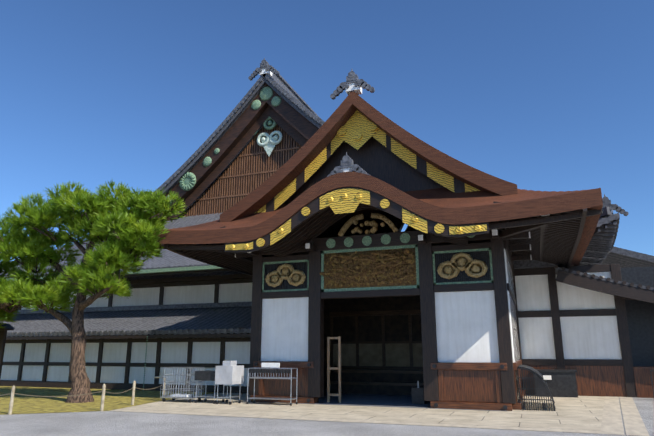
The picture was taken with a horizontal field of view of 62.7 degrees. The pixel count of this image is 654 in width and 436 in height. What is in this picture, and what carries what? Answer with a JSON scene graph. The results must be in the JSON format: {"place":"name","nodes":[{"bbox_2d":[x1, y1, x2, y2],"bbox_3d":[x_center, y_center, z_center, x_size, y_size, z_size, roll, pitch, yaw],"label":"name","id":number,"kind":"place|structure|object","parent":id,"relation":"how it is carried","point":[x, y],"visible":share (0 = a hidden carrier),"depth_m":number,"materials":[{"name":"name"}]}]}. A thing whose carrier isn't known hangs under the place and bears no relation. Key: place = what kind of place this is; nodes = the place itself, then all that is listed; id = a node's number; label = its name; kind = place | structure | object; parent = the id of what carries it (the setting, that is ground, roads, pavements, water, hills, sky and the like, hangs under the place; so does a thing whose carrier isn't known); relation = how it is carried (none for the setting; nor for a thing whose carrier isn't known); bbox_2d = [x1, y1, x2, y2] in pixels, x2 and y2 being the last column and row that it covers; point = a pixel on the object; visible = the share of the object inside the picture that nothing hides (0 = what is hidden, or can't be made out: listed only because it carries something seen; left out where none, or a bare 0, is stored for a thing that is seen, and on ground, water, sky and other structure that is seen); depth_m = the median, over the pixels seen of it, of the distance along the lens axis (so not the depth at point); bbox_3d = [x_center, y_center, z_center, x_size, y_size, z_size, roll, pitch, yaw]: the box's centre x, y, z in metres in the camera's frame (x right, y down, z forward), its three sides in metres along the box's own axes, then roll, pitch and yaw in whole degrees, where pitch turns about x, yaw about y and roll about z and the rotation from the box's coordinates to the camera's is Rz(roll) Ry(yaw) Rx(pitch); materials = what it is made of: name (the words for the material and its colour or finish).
{"place":"outdoors","nodes":[
{"label":"outdoors","id":0,"kind":"place"},
{"bbox_2d":[0,211,404,278],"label":"roof slope","id":1,"kind":"structure","parent":0,"point":[169,259],"depth_m":27.39,"materials":[{"name":"grey tile"}]},
{"bbox_2d":[6,265,224,280],"bbox_3d":[-13.946,3.020,27.313,26.650,0.160,0.180,-5,-15,20],"label":"copper gutter","id":2,"kind":"object","parent":1,"relation":"attached to","point":[194,268],"depth_m":24.70,"materials":[{"name":"metal"}]},
{"bbox_2d":[158,84,318,220],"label":"gable","id":3,"kind":"structure","parent":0,"point":[291,121],"depth_m":33.78,"materials":[{"name":"brown wood"}]},
{"bbox_2d":[166,86,280,202],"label":"decorative medallions","id":4,"kind":"object","parent":3,"relation":"attached to","point":[187,181],"visible":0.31,"depth_m":33.67,"materials":[{"name":"green metal"}]},
{"bbox_2d":[257,131,282,155],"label":"pale gable scrolls","id":5,"kind":"object","parent":4,"relation":"attached to","point":[269,142],"visible":1,"depth_m":33.30,"materials":[{"name":"white metal"}]},
{"bbox_2d":[182,119,301,216],"bbox_3d":[-3.523,-3.359,33.208,12.820,6.243,0.080,-5,-15,20],"label":"gable lattice","id":6,"kind":"object","parent":3,"relation":"attached to","point":[221,177],"visible":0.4,"depth_m":33.71,"materials":[{"name":"brown wood"}]},
{"bbox_2d":[159,78,321,210],"bbox_3d":[0.575,-1.883,43.923,19.800,8.700,25.100,-5,-15,20],"label":"bargeboard","id":7,"kind":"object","parent":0,"point":[218,136],"depth_m":33.84,"materials":[{"name":"wood"}]},
{"bbox_2d":[131,58,324,211],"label":"roof tiles","id":8,"kind":"object","parent":7,"relation":"on","point":[276,79],"visible":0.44,"depth_m":33.71,"materials":[{"name":"grey tile"}]},
{"bbox_2d":[259,68,271,75],"bbox_3d":[-3.839,-9.108,33.735,0.646,0.357,0.527,-5,-15,20],"label":"roof ornament","id":9,"kind":"object","parent":8,"relation":"attached to","point":[264,71],"visible":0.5,"depth_m":33.51,"materials":[{"name":"white paint"}]},
{"bbox_2d":[522,247,653,268],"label":"tiled roof","id":10,"kind":"structure","parent":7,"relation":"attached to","point":[624,258],"depth_m":24.55,"materials":[{"name":"grey tile"}]},
{"bbox_2d":[0,393,653,435],"bbox_3d":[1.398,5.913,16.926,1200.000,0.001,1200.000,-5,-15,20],"label":"gravel ground","id":11,"kind":"structure","parent":0,"point":[104,423],"depth_m":12.06,"materials":[{"name":"grey gravel"}]},
{"bbox_2d":[0,386,213,414],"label":"grass lawn","id":12,"kind":"structure","parent":11,"relation":"on","point":[24,404],"depth_m":18.98,"materials":[{"name":"plant"}]},
{"bbox_2d":[0,323,14,377],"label":"notice post","id":13,"kind":"object","parent":12,"relation":"on","point":[3,333],"visible":1,"depth_m":20.60,"materials":[{"name":"black wood"}]},
{"bbox_2d":[0,202,159,402],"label":"pine limbs","id":14,"kind":"object","parent":12,"relation":"on","point":[80,381],"visible":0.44,"depth_m":18.66,"materials":[{"name":"brown plant"}]},
{"bbox_2d":[0,180,186,327],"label":"pine needle tufts","id":15,"kind":"object","parent":14,"relation":"on","point":[121,219],"visible":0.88,"depth_m":18.90,"materials":[{"name":"green plant"}]},
{"bbox_2d":[8,378,165,414],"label":"bollards","id":16,"kind":"object","parent":12,"relation":"on","point":[102,398],"visible":0.79,"depth_m":15.40,"materials":[{"name":"brown wood"}]},
{"bbox_2d":[0,385,161,396],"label":"bollard rope","id":17,"kind":"object","parent":16,"relation":"attached to","point":[78,395],"visible":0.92,"depth_m":15.19,"materials":[{"name":"beige fabric"}]},
{"bbox_2d":[0,269,252,393],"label":"wing rails","id":18,"kind":"object","parent":11,"relation":"on","point":[197,280],"visible":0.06,"depth_m":25.01,"materials":[{"name":"black wood"}]},
{"bbox_2d":[0,283,251,385],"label":"white wall panels","id":19,"kind":"object","parent":18,"relation":"attached to","point":[202,352],"visible":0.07,"depth_m":25.22,"materials":[{"name":"white paint"}]},
{"bbox_2d":[0,307,251,336],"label":"tiled roof","id":20,"kind":"structure","parent":18,"relation":"attached to","point":[222,318],"depth_m":25.02,"materials":[{"name":"grey tile"}]},
{"bbox_2d":[6,333,250,339],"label":"wing pent rafters","id":21,"kind":"object","parent":18,"relation":"attached to","point":[214,335],"visible":0.65,"depth_m":23.05,"materials":[{"name":"black wood"}]},
{"bbox_2d":[7,302,251,334],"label":"wing pent eave tiles","id":22,"kind":"object","parent":18,"relation":"attached to","point":[176,306],"visible":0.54,"depth_m":26.02,"materials":[{"name":"grey tile"}]},
{"bbox_2d":[143,336,147,390],"bbox_3d":[-7.634,6.108,22.558,0.048,2.225,0.056,-5,-15,20],"label":"rain chain","id":23,"kind":"object","parent":22,"relation":"hanging from","point":[145,364],"visible":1,"depth_m":22.52,"materials":[{"name":"grey metal"}]},
{"bbox_2d":[17,271,242,385],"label":"wall posts","id":24,"kind":"object","parent":18,"relation":"attached to","point":[129,349],"visible":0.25,"depth_m":25.07,"materials":[{"name":"black wood"}]},
{"bbox_2d":[116,393,604,433],"bbox_3d":[1.777,6.184,18.033,14.700,0.001,10.800,-5,-15,20],"label":"paving apron","id":25,"kind":"object","parent":11,"relation":"on","point":[580,413],"depth_m":14.98,"materials":[{"name":"stone"}]},
{"bbox_2d":[154,367,240,401],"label":"steel cart frames","id":26,"kind":"structure","parent":25,"relation":"on","point":[196,396],"depth_m":18.17,"materials":[{"name":"silver metal"}]},
{"bbox_2d":[172,394,192,396],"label":"cage contents","id":27,"kind":"object","parent":26,"relation":"on","point":[180,395],"visible":1,"depth_m":18.20,"materials":[{"name":"white paint"}]},
{"bbox_2d":[215,361,243,384],"bbox_3d":[-3.220,5.104,17.775,0.640,0.740,0.740,-5,-15,20],"label":"cart plastic cover","id":28,"kind":"object","parent":26,"relation":"on","point":[229,372],"visible":1,"depth_m":17.48,"materials":[{"name":"white plastic"}]},
{"bbox_2d":[162,370,240,404],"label":"cart wheels","id":29,"kind":"object","parent":25,"relation":"on","point":[207,375],"visible":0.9,"depth_m":17.81,"materials":[{"name":"black rubber"}]},
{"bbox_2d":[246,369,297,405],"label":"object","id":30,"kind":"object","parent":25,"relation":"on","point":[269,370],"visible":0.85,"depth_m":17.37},
{"bbox_2d":[247,367,297,402],"bbox_3d":[-1.781,5.429,17.490,1.578,1.052,0.482,-5,-15,20],"label":"metal table","id":31,"kind":"object","parent":25,"relation":"on","point":[273,377],"visible":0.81,"depth_m":17.40,"materials":[{"name":"silver metal"}]},
{"bbox_2d":[261,363,279,367],"bbox_3d":[-1.838,4.792,17.494,0.650,0.150,0.030,-5,-15,20],"label":"rack sign","id":32,"kind":"object","parent":31,"relation":"on","point":[273,365],"visible":1,"depth_m":17.46,"materials":[{"name":"white plastic"}]},
{"bbox_2d":[110,396,648,435],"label":"paving edging","id":33,"kind":"object","parent":25,"relation":"on","point":[611,422],"visible":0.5,"depth_m":13.22,"materials":[{"name":"stone"}]},
{"bbox_2d":[411,364,555,410],"bbox_3d":[4.989,5.399,17.396,4.280,1.226,2.630,-5,-15,20],"label":"curved bamboo fence","id":34,"kind":"object","parent":25,"relation":"on","point":[417,395],"visible":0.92,"depth_m":15.75,"materials":[{"name":"black paint"}]},
{"bbox_2d":[523,365,653,397],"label":"wood wall paneling","id":35,"kind":"structure","parent":11,"relation":"on","point":[600,381],"depth_m":20.41,"materials":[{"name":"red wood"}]},
{"bbox_2d":[547,264,636,397],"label":"wall posts","id":36,"kind":"object","parent":11,"relation":"on","point":[624,340],"depth_m":20.84,"materials":[{"name":"black wood"}]},
{"bbox_2d":[515,272,621,379],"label":"white wall panels","id":37,"kind":"object","parent":36,"relation":"attached to","point":[590,337],"visible":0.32,"depth_m":21.38,"materials":[{"name":"white paint"}]},
{"bbox_2d":[514,264,632,365],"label":"wooden beams","id":38,"kind":"structure","parent":36,"relation":"attached to","point":[576,313],"depth_m":21.29,"materials":[{"name":"black wood"}]},
{"bbox_2d":[555,267,653,290],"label":"roof tiles","id":39,"kind":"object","parent":36,"relation":"attached to","point":[604,279],"depth_m":20.09,"materials":[{"name":"grey tile"}]},
{"bbox_2d":[554,265,653,302],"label":"roof fascia","id":40,"kind":"structure","parent":39,"relation":"attached to","point":[633,293],"depth_m":19.99,"materials":[{"name":"brown wood"}]},
{"bbox_2d":[534,266,653,397],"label":"wall","id":41,"kind":"structure","parent":11,"relation":"on","point":[640,321],"depth_m":21.34,"materials":[{"name":"paint"}]},
{"bbox_2d":[0,0,653,260],"label":"sky","id":42,"kind":"structure","parent":0,"point":[536,95],"materials":[{"name":"blue"}]},
{"bbox_2d":[266,134,464,211],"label":"gable wall","id":43,"kind":"structure","parent":0,"point":[373,157],"depth_m":18.07,"materials":[{"name":"black wood"}]},
{"bbox_2d":[220,91,517,237],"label":"porch roof upper gable","id":44,"kind":"structure","parent":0,"point":[297,163],"depth_m":17.92,"materials":[{"name":"brown wood"}]},
{"bbox_2d":[255,110,479,212],"bbox_3d":[1.020,-2.054,17.877,7.760,3.377,0.130,-5,-15,20],"label":"gold gable ornament","id":45,"kind":"object","parent":44,"relation":"attached to","point":[357,130],"visible":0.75,"depth_m":18.04,"materials":[{"name":"gold metal"}]},
{"bbox_2d":[329,310,423,385],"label":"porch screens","id":46,"kind":"object","parent":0,"point":[411,369],"depth_m":23.27,"materials":[{"name":"black wood"}]},
{"bbox_2d":[333,343,422,366],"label":"interior wall panels","id":47,"kind":"object","parent":46,"relation":"in","point":[397,354],"visible":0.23,"depth_m":23.37,"materials":[{"name":"black wood"}]},
{"bbox_2d":[266,241,490,394],"bbox_3d":[2.572,4.135,20.556,8.460,5.200,6.380,-5,-15,20],"label":"porch interior","id":48,"kind":"object","parent":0,"point":[370,328],"visible":0.17,"depth_m":23.54,"materials":[{"name":"black wood"}]},
{"bbox_2d":[159,201,601,275],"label":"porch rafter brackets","id":49,"kind":"object","parent":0,"point":[555,238],"visible":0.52,"depth_m":18.02,"materials":[{"name":"black wood"}]},
{"bbox_2d":[269,389,500,410],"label":"porch floor","id":50,"kind":"structure","parent":0,"point":[378,400],"depth_m":18.20,"materials":[{"name":"stone"}]},
{"bbox_2d":[327,336,340,402],"bbox_3d":[0.242,5.100,18.114,0.470,2.150,0.070,-5,-15,20],"label":"wooden doorway stand","id":51,"kind":"object","parent":50,"relation":"on","point":[338,368],"visible":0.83,"depth_m":18.10,"materials":[{"name":"brown wood"}]},
{"bbox_2d":[249,238,523,403],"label":"porch posts","id":52,"kind":"object","parent":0,"point":[316,339],"visible":0.52,"depth_m":17.22,"materials":[{"name":"black wood"}]},
{"bbox_2d":[153,172,602,265],"bbox_3d":[2.373,-0.815,21.245,13.800,5.060,10.500,-5,-15,20],"label":"curved roof","id":53,"kind":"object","parent":52,"relation":"on","point":[443,205],"visible":0.33,"depth_m":16.00,"materials":[{"name":"brown wood"}]},
{"bbox_2d":[327,70,374,176],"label":"roof ridge ornaments","id":54,"kind":"object","parent":53,"relation":"on","point":[347,160],"visible":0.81,"depth_m":17.71},
{"bbox_2d":[342,82,361,171],"bbox_3d":[0.792,-2.867,17.462,0.471,3.460,1.032,-5,-15,20],"label":"roof ornament","id":55,"kind":"object","parent":54,"relation":"attached to","point":[357,89],"visible":0.36,"depth_m":17.97,"materials":[{"name":"silver metal"}]},
{"bbox_2d":[225,188,486,249],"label":"gold bargeboard ornaments","id":56,"kind":"object","parent":53,"relation":"attached to","point":[346,200],"visible":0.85,"depth_m":16.09},
{"bbox_2d":[224,187,489,256],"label":"karahafu bargeboard ribs","id":57,"kind":"object","parent":53,"relation":"attached to","point":[316,222],"visible":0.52,"depth_m":16.98,"materials":[{"name":"black wood"}]},
{"bbox_2d":[265,213,487,286],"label":"carved ornaments","id":58,"kind":"object","parent":53,"relation":"attached to","point":[298,277],"visible":0.98,"depth_m":18.12},
{"bbox_2d":[262,233,493,291],"bbox_3d":[1.375,1.502,17.958,7.940,1.820,0.190,-5,-15,20],"label":"panel frame","id":59,"kind":"object","parent":53,"relation":"attached to","point":[367,240],"visible":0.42,"depth_m":17.86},
{"bbox_2d":[405,212,619,261],"bbox_3d":[8.211,-0.510,25.113,8.200,5.152,9.000,-5,-15,20],"label":"roof corner","id":60,"kind":"object","parent":53,"relation":"on","point":[615,217],"visible":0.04,"depth_m":19.44,"materials":[{"name":"grey tile"}]},
{"bbox_2d":[512,194,628,268],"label":"roof ridge rafters","id":61,"kind":"object","parent":53,"relation":"attached to","point":[598,250],"visible":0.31,"depth_m":21.19,"materials":[{"name":"tile"}]},
{"bbox_2d":[254,250,506,409],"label":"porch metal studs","id":62,"kind":"object","parent":52,"relation":"attached to","point":[433,366],"visible":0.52,"depth_m":17.25,"materials":[{"name":"metal"}]},
{"bbox_2d":[259,228,515,304],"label":"porch beams","id":63,"kind":"structure","parent":52,"relation":"attached to","point":[320,243],"depth_m":17.76,"materials":[{"name":"black wood"}]},
{"bbox_2d":[319,248,416,288],"bbox_3d":[1.326,1.701,17.960,3.326,1.248,0.170,-5,-15,20],"label":"carved panel","id":64,"kind":"object","parent":63,"relation":"attached to","point":[378,268],"visible":1,"depth_m":17.89,"materials":[{"name":"gold metal"}]},
{"bbox_2d":[235,214,549,259],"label":"porch beam end caps","id":65,"kind":"object","parent":63,"relation":"attached to","point":[420,237],"visible":0.35,"depth_m":16.82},
{"bbox_2d":[250,360,525,410],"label":"wooden rails","id":66,"kind":"object","parent":52,"relation":"attached to","point":[445,366],"depth_m":16.11,"materials":[{"name":"brown wood"}]},
{"bbox_2d":[261,249,519,362],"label":"white wall panels","id":67,"kind":"object","parent":52,"relation":"attached to","point":[466,326],"visible":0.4,"depth_m":16.71,"materials":[{"name":"white paint"}]},
{"bbox_2d":[259,368,521,402],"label":"wooden wainscot panels","id":68,"kind":"object","parent":52,"relation":"attached to","point":[483,386],"visible":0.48,"depth_m":16.17,"materials":[{"name":"brown wood"}]}
]}

